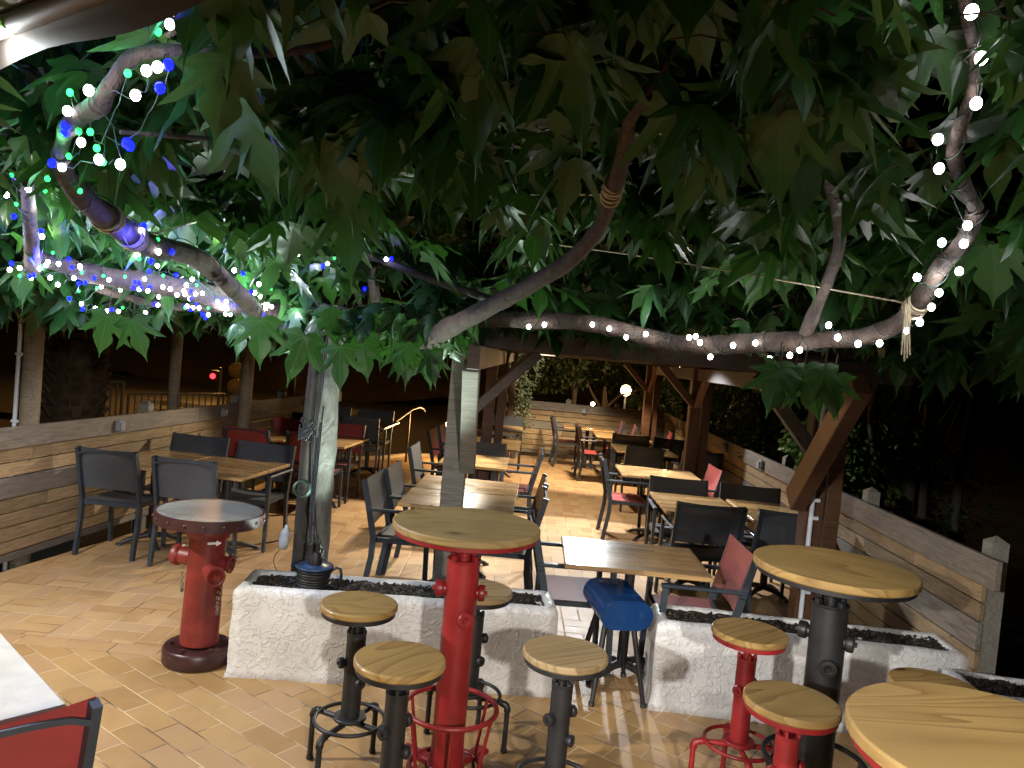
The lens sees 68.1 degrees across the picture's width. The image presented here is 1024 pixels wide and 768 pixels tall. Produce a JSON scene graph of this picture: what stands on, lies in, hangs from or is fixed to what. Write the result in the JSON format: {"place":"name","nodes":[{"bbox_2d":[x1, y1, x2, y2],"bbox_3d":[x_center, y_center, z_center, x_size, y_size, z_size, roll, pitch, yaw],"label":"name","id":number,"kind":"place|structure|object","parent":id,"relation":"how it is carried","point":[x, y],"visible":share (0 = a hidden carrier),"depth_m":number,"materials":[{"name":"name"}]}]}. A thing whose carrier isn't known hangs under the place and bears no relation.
{"place":"outdoors","nodes":[
{"label":"outdoors","id":0,"kind":"place"},
{"bbox_2d":[0,0,205,69],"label":"awning","id":1,"kind":"object","parent":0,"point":[34,26],"visible":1,"depth_m":1.33,"materials":[{"name":"beige fabric"}]},
{"bbox_2d":[0,377,358,430],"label":"street","id":2,"kind":"structure","parent":0,"point":[6,393],"depth_m":23.55,"materials":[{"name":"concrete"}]},
{"bbox_2d":[226,354,240,403],"bbox_3d":[-7.265,-0.414,20.011,0.420,3.000,0.095,5,2,0],"label":"sign pole","id":3,"kind":"object","parent":2,"relation":"on","point":[234,369],"visible":0.59,"depth_m":19.98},
{"bbox_2d":[0,455,872,767],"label":"terrace floor","id":4,"kind":"structure","parent":0,"point":[102,621],"depth_m":4.25,"materials":[{"name":"tile"}]},
{"bbox_2d":[0,633,66,725],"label":"dining table","id":5,"kind":"object","parent":4,"relation":"on","point":[26,691],"visible":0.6,"depth_m":2.32,"materials":[{"name":"stone"}]},
{"bbox_2d":[0,696,102,767],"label":"armchair","id":6,"kind":"object","parent":4,"relation":"on","point":[65,737],"visible":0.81,"depth_m":1.99,"materials":[{"name":"red fabric"}]},
{"bbox_2d":[71,446,167,560],"bbox_3d":[-3.200,0.940,6.219,0.502,0.882,0.559,5,2,4],"label":"side chair","id":7,"kind":"object","parent":4,"relation":"on","point":[114,471],"visible":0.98,"depth_m":6.02,"materials":[{"name":"grey fabric"}]},
{"bbox_2d":[115,449,214,550],"bbox_3d":[-3.103,1.007,6.553,0.580,0.739,0.900,5,2,7],"label":"dining table","id":8,"kind":"object","parent":4,"relation":"on","point":[145,460],"visible":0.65,"depth_m":6.59,"materials":[{"name":"brown wood"}]},
{"bbox_2d":[0,389,341,563],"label":"wooden fence","id":9,"kind":"object","parent":4,"relation":"on","point":[27,530],"visible":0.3,"depth_m":6.08,"materials":[{"name":"brown wood"}]},
{"bbox_2d":[139,432,230,533],"bbox_3d":[-3.014,0.928,6.973,0.566,0.882,0.559,5,2,4],"label":"armchair","id":10,"kind":"object","parent":4,"relation":"on","point":[206,445],"visible":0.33,"depth_m":7.18,"materials":[{"name":"grey fabric"}]},
{"bbox_2d":[147,455,236,565],"bbox_3d":[-2.551,1.003,6.109,0.502,0.882,0.559,5,2,2],"label":"side chair","id":11,"kind":"object","parent":4,"relation":"on","point":[181,478],"visible":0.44,"depth_m":5.89,"materials":[{"name":"grey fabric"}]},
{"bbox_2d":[152,499,265,672],"bbox_3d":[-1.758,1.146,4.322,0.605,0.867,0.606,6,2,0],"label":"fire hydrant table","id":12,"kind":"object","parent":4,"relation":"on","point":[200,643],"visible":1,"depth_m":4.23,"materials":[{"name":"red metal"}]},
{"bbox_2d":[197,456,289,560],"bbox_3d":[-2.446,1.069,6.473,0.700,0.739,0.900,5,2,7],"label":"dining table","id":13,"kind":"object","parent":4,"relation":"on","point":[230,469],"visible":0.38,"depth_m":6.46,"materials":[{"name":"brown wood"}]},
{"bbox_2d":[234,278,255,488],"bbox_3d":[-3.107,0.162,8.823,0.160,3.250,0.153,5,2,0],"label":"timber pole","id":14,"kind":"object","parent":4,"relation":"on","point":[246,385],"visible":0.34,"depth_m":8.76,"materials":[{"name":"wood"}]},
{"bbox_2d":[222,425,282,508],"bbox_3d":[-2.844,0.892,8.327,0.502,0.882,0.559,5,2,4],"label":"side chair","id":15,"kind":"object","parent":4,"relation":"on","point":[235,434],"visible":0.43,"depth_m":8.09,"materials":[{"name":"red fabric"}]},
{"bbox_2d":[219,440,296,552],"bbox_3d":[-2.356,0.992,6.854,0.566,0.882,0.559,5,2,6],"label":"armchair","id":16,"kind":"object","parent":4,"relation":"on","point":[266,452],"visible":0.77,"depth_m":7.00,"materials":[{"name":"grey fabric"}]},
{"bbox_2d":[251,416,301,498],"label":"armchair","id":17,"kind":"object","parent":4,"relation":"on","point":[285,423],"visible":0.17,"depth_m":9.34,"materials":[{"name":"red fabric"}]},
{"bbox_2d":[259,428,297,500],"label":"dining table","id":18,"kind":"object","parent":4,"relation":"on","point":[278,435],"visible":0.25,"depth_m":8.81,"materials":[{"name":"brown wood"}]},
{"bbox_2d":[281,430,342,510],"bbox_3d":[-2.186,0.950,8.367,0.502,0.882,0.559,5,2,4],"label":"side chair","id":19,"kind":"object","parent":4,"relation":"on","point":[291,437],"visible":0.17,"depth_m":8.18,"materials":[{"name":"red fabric"}]},
{"bbox_2d":[285,435,368,507],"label":"dining table","id":20,"kind":"object","parent":4,"relation":"on","point":[344,442],"visible":0.27,"depth_m":8.80,"materials":[{"name":"brown wood"}]},
{"bbox_2d":[335,423,365,503],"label":"armchair","id":21,"kind":"object","parent":4,"relation":"on","point":[352,431],"visible":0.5,"depth_m":9.25,"materials":[{"name":"red fabric"}]},
{"bbox_2d":[306,591,397,767],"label":"bar stool","id":22,"kind":"object","parent":4,"relation":"on","point":[358,611],"visible":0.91,"depth_m":3.28,"materials":[{"name":"brown wood"}]},
{"bbox_2d":[338,415,380,478],"bbox_3d":[-2.105,0.874,10.556,0.502,0.882,0.559,5,2,-4],"label":"side chair","id":23,"kind":"object","parent":4,"relation":"on","point":[372,429],"visible":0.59,"depth_m":10.35,"materials":[{"name":"grey fabric"}]},
{"bbox_2d":[341,420,399,473],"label":"dining table","id":24,"kind":"object","parent":4,"relation":"on","point":[383,425],"visible":0.45,"depth_m":10.97,"materials":[{"name":"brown wood"}]},
{"bbox_2d":[347,408,394,468],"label":"armchair","id":25,"kind":"object","parent":4,"relation":"on","point":[380,414],"visible":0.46,"depth_m":11.64,"materials":[{"name":"grey fabric"}]},
{"bbox_2d":[223,569,557,697],"bbox_3d":[-0.663,1.427,4.398,1.833,0.506,0.406,5,2,-3],"label":"planter","id":26,"kind":"object","parent":4,"relation":"on","point":[279,629],"visible":0.65,"depth_m":4.21,"materials":[{"name":"white paint"}]},
{"bbox_2d":[284,406,342,589],"bbox_3d":[-1.193,0.653,4.456,0.278,1.006,0.570,4,3,-33],"label":"cable reel","id":27,"kind":"object","parent":26,"relation":"on","point":[314,570],"visible":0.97,"depth_m":4.30,"materials":[{"name":"plastic"}]},
{"bbox_2d":[381,460,415,574],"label":"armchair","id":28,"kind":"object","parent":4,"relation":"on","point":[396,485],"visible":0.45,"depth_m":6.41,"materials":[{"name":"grey fabric"}]},
{"bbox_2d":[362,469,435,580],"bbox_3d":[-0.870,1.161,5.938,0.559,0.882,0.566,5,2,3],"label":"armchair","id":29,"kind":"object","parent":4,"relation":"on","point":[376,497],"visible":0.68,"depth_m":5.74,"materials":[{"name":"grey fabric"}]},
{"bbox_2d":[353,641,445,767],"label":"bar stool","id":30,"kind":"object","parent":4,"relation":"on","point":[398,671],"visible":1,"depth_m":2.74,"materials":[{"name":"brown wood"}]},
{"bbox_2d":[407,441,441,508],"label":"armchair","id":31,"kind":"object","parent":4,"relation":"on","point":[416,463],"visible":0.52,"depth_m":7.79,"materials":[{"name":"grey fabric"}]},
{"bbox_2d":[426,426,470,478],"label":"armchair","id":32,"kind":"object","parent":4,"relation":"on","point":[433,443],"visible":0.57,"depth_m":9.52,"materials":[{"name":"red fabric"}]},
{"bbox_2d":[397,487,515,581],"bbox_3d":[-0.441,1.271,5.934,0.860,0.739,0.670,5,2,2],"label":"dining table","id":33,"kind":"object","parent":4,"relation":"on","point":[414,497],"visible":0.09,"depth_m":5.88,"materials":[{"name":"brown wood"}]},
{"bbox_2d":[392,507,540,767],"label":"bar table","id":34,"kind":"object","parent":4,"relation":"on","point":[464,536],"visible":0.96,"depth_m":3.31,"materials":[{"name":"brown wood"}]},
{"bbox_2d":[415,475,518,577],"bbox_3d":[-0.409,1.248,6.613,0.860,0.739,0.670,5,2,2],"label":"dining table","id":35,"kind":"object","parent":4,"relation":"on","point":[480,486],"visible":0.38,"depth_m":6.56,"materials":[{"name":"brown wood"}]},
{"bbox_2d":[423,579,512,752],"bbox_3d":[-0.198,1.366,3.675,0.336,0.759,0.336,4,2,-29],"label":"bar stool","id":36,"kind":"object","parent":4,"relation":"on","point":[499,595],"visible":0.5,"depth_m":3.63,"materials":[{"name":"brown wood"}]},
{"bbox_2d":[438,455,508,478],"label":"dining table","id":37,"kind":"object","parent":4,"relation":"on","point":[492,463],"visible":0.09,"depth_m":8.06,"materials":[{"name":"brown wood"}]},
{"bbox_2d":[476,442,506,481],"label":"armchair","id":38,"kind":"object","parent":4,"relation":"on","point":[492,449],"visible":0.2,"depth_m":8.72,"materials":[{"name":"grey fabric"}]},
{"bbox_2d":[492,414,523,470],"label":"armchair","id":39,"kind":"object","parent":4,"relation":"on","point":[513,421],"visible":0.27,"depth_m":12.74,"materials":[{"name":"grey fabric"}]},
{"bbox_2d":[0,0,1023,571],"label":"mulberry tree","id":40,"kind":"object","parent":4,"relation":"on","point":[270,156],"visible":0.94,"depth_m":2.33,"materials":[{"name":"green plant"}]},
{"bbox_2d":[90,202,196,251],"bbox_3d":[-1.494,-0.769,3.515,0.124,0.457,1.725,5,2,-4],"label":"rope","id":41,"kind":"object","parent":40,"relation":"attached to","point":[136,247],"visible":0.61,"depth_m":2.90,"materials":[{"name":"fabric"}]},
{"bbox_2d":[52,172,258,314],"bbox_3d":[-1.457,-0.514,3.258,0.181,0.376,2.054,5,2,-2],"label":"light cable","id":42,"kind":"object","parent":40,"relation":"attached to","point":[158,234],"visible":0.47,"depth_m":3.13,"materials":[{"name":"plastic"}]},
{"bbox_2d":[10,28,335,309],"bbox_3d":[-1.689,-0.627,3.094,1.523,0.582,3.117,5,2,-6],"label":"string light","id":43,"kind":"object","parent":40,"relation":"attached to","point":[127,74],"visible":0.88,"depth_m":2.03,"materials":[{"name":"green"}]},
{"bbox_2d":[4,18,387,316],"bbox_3d":[-1.659,-0.627,3.136,1.848,0.645,3.082,5,2,0],"label":"string light","id":44,"kind":"object","parent":40,"relation":"hanging from","point":[146,71],"visible":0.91,"depth_m":2.14,"materials":[{"name":"grey"}]},
{"bbox_2d":[9,59,392,319],"bbox_3d":[-1.286,-0.531,3.149,1.943,0.526,3.291,4,2,-20],"label":"string light","id":45,"kind":"object","parent":40,"relation":"attached to","point":[159,88],"visible":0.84,"depth_m":3.03,"materials":[{"name":"blue"}]},
{"bbox_2d":[297,335,328,542],"bbox_3d":[-1.253,0.374,4.764,0.197,1.371,0.034,5,2,0],"label":"cable bundle","id":46,"kind":"object","parent":40,"relation":"attached to","point":[304,434],"visible":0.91,"depth_m":4.76,"materials":[{"name":"black rubber"}]},
{"bbox_2d":[530,178,623,207],"bbox_3d":[0.103,-0.638,2.611,0.098,0.233,1.236,4,2,-20],"label":"rope","id":47,"kind":"object","parent":40,"relation":"attached to","point":[604,192],"visible":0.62,"depth_m":2.07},
{"bbox_2d":[521,239,930,319],"bbox_3d":[0.795,-0.478,3.291,1.833,0.311,0.110,7,3,33],"label":"rope","id":48,"kind":"object","parent":40,"relation":"attached to","point":[914,311],"visible":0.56,"depth_m":2.96,"materials":[{"name":"fabric"}]},
{"bbox_2d":[901,304,910,360],"bbox_3d":[1.449,-0.190,2.780,0.036,0.212,0.026,5,2,0],"label":"rope","id":49,"kind":"object","parent":48,"relation":"hanging from","point":[906,323],"visible":1,"depth_m":2.78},
{"bbox_2d":[527,4,987,359],"bbox_3d":[0.966,-0.422,2.994,1.052,0.654,3.037,5,2,-14],"label":"string light","id":50,"kind":"object","parent":40,"relation":"hanging from","point":[975,104],"visible":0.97,"depth_m":2.41,"materials":[{"name":"grey"}]},
{"bbox_2d":[762,209,988,352],"bbox_3d":[1.422,-0.320,2.909,0.304,0.430,1.351,5,2,-8],"label":"light cable","id":51,"kind":"object","parent":40,"relation":"attached to","point":[958,227],"visible":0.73,"depth_m":2.72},
{"bbox_2d":[943,17,982,214],"bbox_3d":[1.089,-0.627,1.831,0.084,0.245,0.971,7,3,33],"label":"light cable","id":52,"kind":"object","parent":40,"relation":"attached to","point":[965,61],"visible":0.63,"depth_m":1.75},
{"bbox_2d":[477,486,548,589],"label":"armchair","id":53,"kind":"object","parent":4,"relation":"on","point":[539,511],"visible":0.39,"depth_m":5.58,"materials":[{"name":"grey fabric"}]},
{"bbox_2d":[477,473,548,587],"bbox_3d":[-0.008,1.218,6.495,0.559,0.882,0.566,5,2,1],"label":"armchair","id":54,"kind":"object","parent":4,"relation":"on","point":[542,482],"visible":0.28,"depth_m":6.55,"materials":[{"name":"grey fabric"}]},
{"bbox_2d":[491,448,543,518],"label":"armchair","id":55,"kind":"object","parent":4,"relation":"on","point":[525,489],"visible":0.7,"depth_m":8.14,"materials":[{"name":"metal"}]},
{"bbox_2d":[505,353,548,458],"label":"ivy column","id":56,"kind":"structure","parent":4,"relation":"on","point":[522,380],"depth_m":13.89,"materials":[{"name":"green plant"}]},
{"bbox_2d":[516,635,608,767],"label":"bar stool","id":57,"kind":"object","parent":4,"relation":"on","point":[564,663],"visible":1,"depth_m":2.95,"materials":[{"name":"brown wood"}]},
{"bbox_2d":[548,415,582,468],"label":"armchair","id":58,"kind":"object","parent":4,"relation":"on","point":[555,430],"visible":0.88,"depth_m":13.68,"materials":[{"name":"metal"}]},
{"bbox_2d":[527,509,616,676],"bbox_3d":[0.351,1.312,4.861,0.559,0.882,0.566,5,2,-2],"label":"armchair","id":59,"kind":"object","parent":4,"relation":"on","point":[567,591],"visible":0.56,"depth_m":4.76,"materials":[{"name":"metal"}]},
{"bbox_2d":[563,423,614,470],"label":"dining table","id":60,"kind":"object","parent":4,"relation":"on","point":[587,428],"visible":0.92,"depth_m":13.51,"materials":[{"name":"brown wood"}]},
{"bbox_2d":[515,396,664,462],"bbox_3d":[1.457,1.149,14.627,2.869,1.665,0.159,5,2,-2],"label":"wooden fence","id":61,"kind":"object","parent":4,"relation":"on","point":[616,414],"visible":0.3,"depth_m":14.55,"materials":[{"name":"brown wood"}]},
{"bbox_2d":[573,423,610,480],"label":"armchair","id":62,"kind":"object","parent":4,"relation":"on","point":[580,440],"visible":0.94,"depth_m":12.06,"materials":[{"name":"red fabric"}]},
{"bbox_2d":[583,577,652,707],"bbox_3d":[0.590,1.489,4.410,0.336,0.607,0.450,5,2,-8],"label":"stool","id":63,"kind":"object","parent":4,"relation":"on","point":[622,606],"visible":0.9,"depth_m":4.26,"materials":[{"name":"fabric"}]},
{"bbox_2d":[596,453,648,540],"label":"armchair","id":64,"kind":"object","parent":4,"relation":"on","point":[639,501],"visible":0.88,"depth_m":8.29,"materials":[{"name":"metal"}]},
{"bbox_2d":[609,433,649,494],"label":"armchair","id":65,"kind":"object","parent":4,"relation":"on","point":[630,440],"visible":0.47,"depth_m":11.27,"materials":[{"name":"grey fabric"}]},
{"bbox_2d":[561,536,713,685],"bbox_3d":[0.705,1.422,4.675,0.850,0.739,0.680,5,2,2],"label":"dining table","id":66,"kind":"object","parent":4,"relation":"on","point":[629,560],"visible":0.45,"depth_m":4.59,"materials":[{"name":"brown wood"}]},
{"bbox_2d":[613,445,664,514],"bbox_3d":[1.672,1.234,10.046,0.502,0.882,0.559,5,2,-3],"label":"chair","id":67,"kind":"object","parent":4,"relation":"on","point":[644,457],"visible":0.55,"depth_m":9.82,"materials":[{"name":"grey fabric"}]},
{"bbox_2d":[611,443,678,500],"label":"dining table","id":68,"kind":"object","parent":4,"relation":"on","point":[619,448],"visible":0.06,"depth_m":10.65,"materials":[{"name":"brown wood"}]},
{"bbox_2d":[615,464,700,540],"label":"dining table","id":69,"kind":"object","parent":4,"relation":"on","point":[635,472],"visible":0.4,"depth_m":8.44,"materials":[{"name":"brown wood"}]},
{"bbox_2d":[653,437,684,469],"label":"armchair","id":70,"kind":"object","parent":4,"relation":"on","point":[676,447],"visible":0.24,"depth_m":11.22,"materials":[{"name":"grey fabric"}]},
{"bbox_2d":[433,329,913,619],"bbox_3d":[1.155,0.579,8.836,3.245,2.176,9.179,5,2,0],"label":"pergola","id":71,"kind":"object","parent":4,"relation":"on","point":[819,471],"visible":0.63,"depth_m":4.99,"materials":[{"name":"wood"}]},
{"bbox_2d":[798,404,825,618],"bbox_3d":[2.009,0.912,5.063,0.058,1.941,0.048,5,2,0],"label":"conduit pipe","id":72,"kind":"object","parent":71,"relation":"attached to","point":[811,517],"visible":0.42,"depth_m":5.05,"materials":[{"name":"white plastic"}]},
{"bbox_2d":[644,475,713,586],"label":"armchair","id":73,"kind":"object","parent":4,"relation":"on","point":[660,484],"visible":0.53,"depth_m":7.19,"materials":[{"name":"grey fabric"}]},
{"bbox_2d":[657,464,725,541],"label":"armchair","id":74,"kind":"object","parent":4,"relation":"on","point":[714,476],"visible":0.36,"depth_m":8.19,"materials":[{"name":"red fabric"}]},
{"bbox_2d":[670,450,724,497],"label":"armchair","id":75,"kind":"object","parent":4,"relation":"on","point":[715,460],"visible":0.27,"depth_m":9.83,"materials":[{"name":"grey fabric"}]},
{"bbox_2d":[639,533,756,656],"bbox_3d":[1.121,1.390,4.641,0.559,0.882,0.566,5,2,2],"label":"armchair","id":76,"kind":"object","parent":4,"relation":"on","point":[736,568],"visible":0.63,"depth_m":4.64,"materials":[{"name":"red fabric"}]},
{"bbox_2d":[649,492,747,592],"bbox_3d":[1.578,1.425,6.673,0.670,0.739,0.920,5,2,2],"label":"dining table","id":77,"kind":"object","parent":4,"relation":"on","point":[666,502],"visible":0.32,"depth_m":6.78,"materials":[{"name":"brown wood"}]},
{"bbox_2d":[654,501,747,610],"bbox_3d":[1.523,1.368,6.179,0.566,0.882,0.559,5,2,0],"label":"armchair","id":78,"kind":"object","parent":4,"relation":"on","point":[699,524],"visible":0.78,"depth_m":5.97,"materials":[{"name":"grey fabric"}]},
{"bbox_2d":[688,618,788,767],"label":"bar stool","id":79,"kind":"object","parent":4,"relation":"on","point":[748,638],"visible":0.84,"depth_m":3.39,"materials":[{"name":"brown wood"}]},
{"bbox_2d":[712,482,783,594],"bbox_3d":[2.177,1.399,6.915,0.566,0.882,0.559,5,2,8],"label":"armchair","id":80,"kind":"object","parent":4,"relation":"on","point":[747,493],"visible":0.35,"depth_m":7.12,"materials":[{"name":"grey fabric"}]},
{"bbox_2d":[726,499,797,602],"bbox_3d":[2.236,1.485,6.653,0.560,0.739,0.920,5,2,2],"label":"dining table","id":81,"kind":"object","parent":4,"relation":"on","point":[753,507],"visible":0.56,"depth_m":6.71,"materials":[{"name":"brown wood"}]},
{"bbox_2d":[744,508,797,612],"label":"armchair","id":82,"kind":"object","parent":4,"relation":"on","point":[775,528],"visible":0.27,"depth_m":5.95,"materials":[{"name":"grey fabric"}]},
{"bbox_2d":[743,680,842,767],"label":"bar stool","id":83,"kind":"object","parent":4,"relation":"on","point":[791,713],"visible":1,"depth_m":2.68,"materials":[{"name":"brown wood"}]},
{"bbox_2d":[642,603,969,733],"bbox_3d":[1.645,1.639,4.348,1.720,0.503,0.394,5,2,3],"label":"planter","id":84,"kind":"object","parent":4,"relation":"on","point":[690,665],"visible":0.55,"depth_m":4.20,"materials":[{"name":"white paint"}]},
{"bbox_2d":[663,413,1009,674],"bbox_3d":[2.715,1.468,9.232,0.159,1.665,10.644,5,2,2],"label":"wooden fence","id":85,"kind":"object","parent":4,"relation":"on","point":[957,603],"visible":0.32,"depth_m":4.70,"materials":[{"name":"brown wood"}]},
{"bbox_2d":[753,545,922,767],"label":"bar table","id":86,"kind":"object","parent":4,"relation":"on","point":[830,577],"visible":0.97,"depth_m":3.13,"materials":[{"name":"brown wood"}]},
{"bbox_2d":[887,667,978,690],"bbox_3d":[1.627,1.557,2.985,0.336,0.759,0.336,5,2,-11],"label":"bar stool","id":87,"kind":"object","parent":4,"relation":"on","point":[910,674],"visible":0.11,"depth_m":3.04,"materials":[{"name":"brown wood"}]},
{"bbox_2d":[844,681,1023,767],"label":"bar table","id":88,"kind":"object","parent":4,"relation":"on","point":[904,724],"visible":1,"depth_m":1.73,"materials":[{"name":"brown wood"}]},
{"bbox_2d":[941,668,1023,701],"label":"planter","id":89,"kind":"object","parent":4,"relation":"on","point":[1009,687],"visible":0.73,"depth_m":3.78,"materials":[{"name":"white paint"}]},
{"bbox_2d":[0,205,1023,457],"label":"hillside","id":90,"kind":"structure","parent":0,"point":[998,429],"depth_m":36.55,"materials":[{"name":"black"}]},
{"bbox_2d":[0,363,1023,678],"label":"ground","id":91,"kind":"structure","parent":0,"point":[1006,473],"depth_m":20.73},
{"bbox_2d":[2,305,44,571],"bbox_3d":[-3.979,0.182,6.225,0.196,3.250,0.155,5,2,0],"label":"timber pole","id":92,"kind":"object","parent":91,"relation":"on","point":[32,354],"visible":0.28,"depth_m":6.17,"materials":[{"name":"brown wood"}]},
{"bbox_2d":[36,250,114,526],"bbox_3d":[-4.963,-0.077,8.620,0.729,3.418,0.730,5,2,0],"label":"palm tree","id":93,"kind":"object","parent":91,"relation":"on","point":[75,375],"visible":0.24,"depth_m":8.37,"materials":[{"name":"plant"}]},
{"bbox_2d":[103,380,124,415],"bbox_3d":[-7.776,0.663,14.212,0.823,1.501,0.056,4,2,-23],"label":"street railing","id":94,"kind":"object","parent":91,"relation":"on","point":[122,395],"visible":0.18,"depth_m":14.30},
{"bbox_2d":[164,269,186,446],"bbox_3d":[-3.678,0.133,8.224,0.127,3.250,0.125,5,2,0],"label":"timber pole","id":95,"kind":"object","parent":91,"relation":"on","point":[174,378],"visible":0.23,"depth_m":8.17,"materials":[{"name":"wood"}]},
{"bbox_2d":[126,393,224,436],"bbox_3d":[-7.364,0.930,16.572,1.971,1.566,0.057,4,3,-31],"label":"street railing","id":96,"kind":"object","parent":91,"relation":"on","point":[161,394],"visible":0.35,"depth_m":16.55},
{"bbox_2d":[526,355,620,423],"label":"tree","id":97,"kind":"object","parent":91,"relation":"on","point":[572,366],"visible":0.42,"depth_m":23.80,"materials":[{"name":"green plant"}]},
{"bbox_2d":[587,381,639,460],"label":"bare tree","id":98,"kind":"object","parent":91,"relation":"on","point":[604,402],"visible":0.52,"depth_m":19.99,"materials":[{"name":"brown plant"}]},
{"bbox_2d":[585,322,669,422],"bbox_3d":[4.129,-0.457,26.872,3.716,5.033,3.558,5,2,0],"label":"tree","id":99,"kind":"object","parent":91,"relation":"on","point":[627,378],"visible":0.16,"depth_m":26.83,"materials":[{"name":"green plant"}]},
{"bbox_2d":[626,332,784,445],"bbox_3d":[4.282,0.394,17.170,3.730,3.894,1.790,5,2,0],"label":"tree","id":100,"kind":"object","parent":91,"relation":"on","point":[674,393],"visible":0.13,"depth_m":16.92,"materials":[{"name":"green plant"}]},
{"bbox_2d":[686,308,924,462],"bbox_3d":[4.633,0.466,12.453,3.988,3.774,1.925,5,2,0],"label":"tree","id":101,"kind":"object","parent":91,"relation":"on","point":[760,412],"visible":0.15,"depth_m":12.24,"materials":[{"name":"green plant"}]},
{"bbox_2d":[737,304,949,530],"bbox_3d":[3.923,0.335,8.608,2.202,4.391,1.862,4,2,-25],"label":"tree","id":102,"kind":"object","parent":91,"relation":"on","point":[874,407],"visible":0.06,"depth_m":7.68,"materials":[{"name":"green plant"}]},
{"bbox_2d":[773,396,936,511],"bbox_3d":[3.592,1.241,8.286,1.534,2.348,1.852,5,2,0],"label":"bush","id":103,"kind":"object","parent":91,"relation":"on","point":[857,446],"visible":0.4,"depth_m":7.81,"materials":[{"name":"green plant"}]},
{"bbox_2d":[768,318,964,541],"bbox_3d":[4.350,0.332,9.006,1.975,4.449,2.150,3,3,-41],"label":"tree","id":104,"kind":"object","parent":91,"relation":"on","point":[906,506],"visible":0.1,"depth_m":7.82,"materials":[{"name":"green plant"}]},
{"bbox_2d":[796,304,985,542],"bbox_3d":[4.721,0.330,9.043,2.500,4.515,1.860,5,2,0],"label":"tree","id":105,"kind":"object","parent":91,"relation":"on","point":[922,498],"visible":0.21,"depth_m":8.24,"materials":[{"name":"green plant"}]},
{"bbox_2d":[856,368,1015,543],"bbox_3d":[5.478,0.383,9.822,2.171,4.481,1.912,4,2,-25],"label":"tree","id":106,"kind":"object","parent":91,"relation":"on","point":[957,490],"visible":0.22,"depth_m":9.07,"materials":[{"name":"green plant"}]},
{"bbox_2d":[7,4,1022,241],"label":"sky","id":107,"kind":"structure","parent":0,"point":[926,104],"materials":[{"name":"black"}]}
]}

